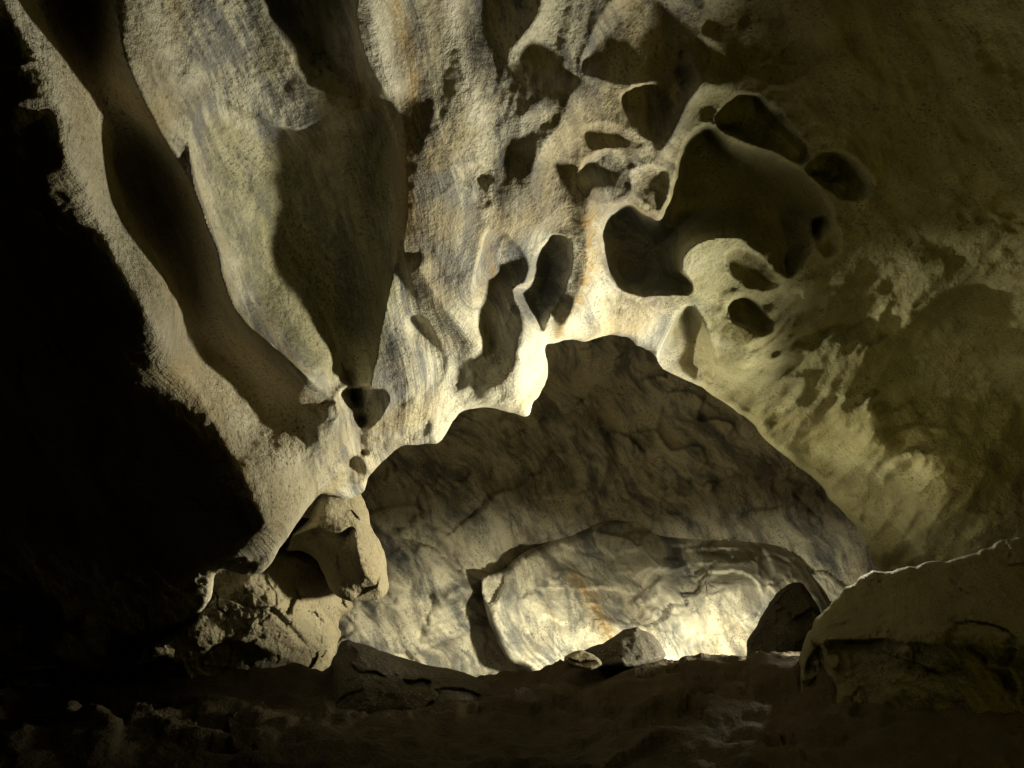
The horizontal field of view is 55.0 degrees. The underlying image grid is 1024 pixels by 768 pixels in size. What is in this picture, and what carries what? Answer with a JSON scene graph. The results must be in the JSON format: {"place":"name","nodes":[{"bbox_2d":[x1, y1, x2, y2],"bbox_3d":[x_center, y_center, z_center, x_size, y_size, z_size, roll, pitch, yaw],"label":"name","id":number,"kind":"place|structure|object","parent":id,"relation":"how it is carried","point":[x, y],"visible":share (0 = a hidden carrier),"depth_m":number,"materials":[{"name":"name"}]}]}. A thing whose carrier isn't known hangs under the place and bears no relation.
{"place":"outdoors","nodes":[
{"label":"outdoors","id":0,"kind":"place"},
{"bbox_2d":[0,0,317,647],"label":"rock rib","id":1,"kind":"object","parent":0,"point":[158,468],"visible":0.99,"depth_m":3.06,"materials":[{"name":"stone"}]},
{"bbox_2d":[114,0,856,498],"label":"cave ceiling","id":2,"kind":"structure","parent":0,"point":[428,220],"depth_m":3.16,"materials":[{"name":"stone"}]},
{"bbox_2d":[286,494,388,601],"bbox_3d":[-0.781,0.722,4.427,0.464,0.502,1.221,3,-12,-13],"label":"hanging rock","id":3,"kind":"object","parent":2,"relation":"hanging from","point":[336,538],"visible":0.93,"depth_m":4.05,"materials":[{"name":"beige stone"}]},
{"bbox_2d":[0,650,1023,767],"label":"cave floor","id":4,"kind":"structure","parent":0,"point":[757,709],"depth_m":3.19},
{"bbox_2d":[147,550,352,679],"bbox_3d":[-1.197,1.093,4.616,0.932,0.737,1.330,4,-13,-18],"label":"rock block","id":5,"kind":"object","parent":4,"relation":"on","point":[285,608],"visible":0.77,"depth_m":4.08,"materials":[{"name":"beige stone"}]},
{"bbox_2d":[331,640,493,714],"bbox_3d":[-0.385,1.239,3.802,0.654,0.466,0.645,0,-12,0],"label":"tilted rock","id":6,"kind":"object","parent":4,"relation":"on","point":[368,680],"visible":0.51,"depth_m":3.70,"materials":[{"name":"stone"}]},
{"bbox_2d":[564,650,601,669],"bbox_3d":[0.272,1.068,3.813,0.146,0.069,0.193,0,-12,0],"label":"flat stone","id":7,"kind":"object","parent":4,"relation":"on","point":[582,659],"visible":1,"depth_m":3.75,"materials":[{"name":"beige stone"}]},
{"bbox_2d":[575,627,665,669],"bbox_3d":[0.439,1.090,4.058,0.408,0.165,0.450,0,-12,0],"label":"rock","id":8,"kind":"object","parent":4,"relation":"on","point":[626,649],"visible":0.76,"depth_m":3.94,"materials":[{"name":"grey stone"}]},
{"bbox_2d":[481,520,826,671],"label":"marble slab","id":9,"kind":"structure","parent":4,"relation":"on","point":[552,602],"depth_m":6.58,"materials":[{"name":"beige stone"}]},
{"bbox_2d":[746,582,820,656],"bbox_3d":[1.538,1.409,5.430,0.450,0.617,0.761,-5,-13,21],"label":"pointed rock","id":10,"kind":"object","parent":4,"relation":"on","point":[792,612],"visible":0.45,"depth_m":5.24,"materials":[{"name":"stone"}]},
{"bbox_2d":[799,537,1023,713],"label":"boulder","id":11,"kind":"object","parent":4,"relation":"on","point":[937,635],"visible":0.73,"depth_m":3.28,"materials":[{"name":"brown stone"}]},
{"bbox_2d":[286,335,880,676],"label":"chamber wall","id":12,"kind":"structure","parent":0,"point":[613,427],"depth_m":6.94,"materials":[{"name":"stone"}]},
{"bbox_2d":[701,0,1023,571],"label":"rock vault","id":13,"kind":"object","parent":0,"point":[868,376],"visible":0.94,"depth_m":4.09,"materials":[{"name":"stone"}]}
]}

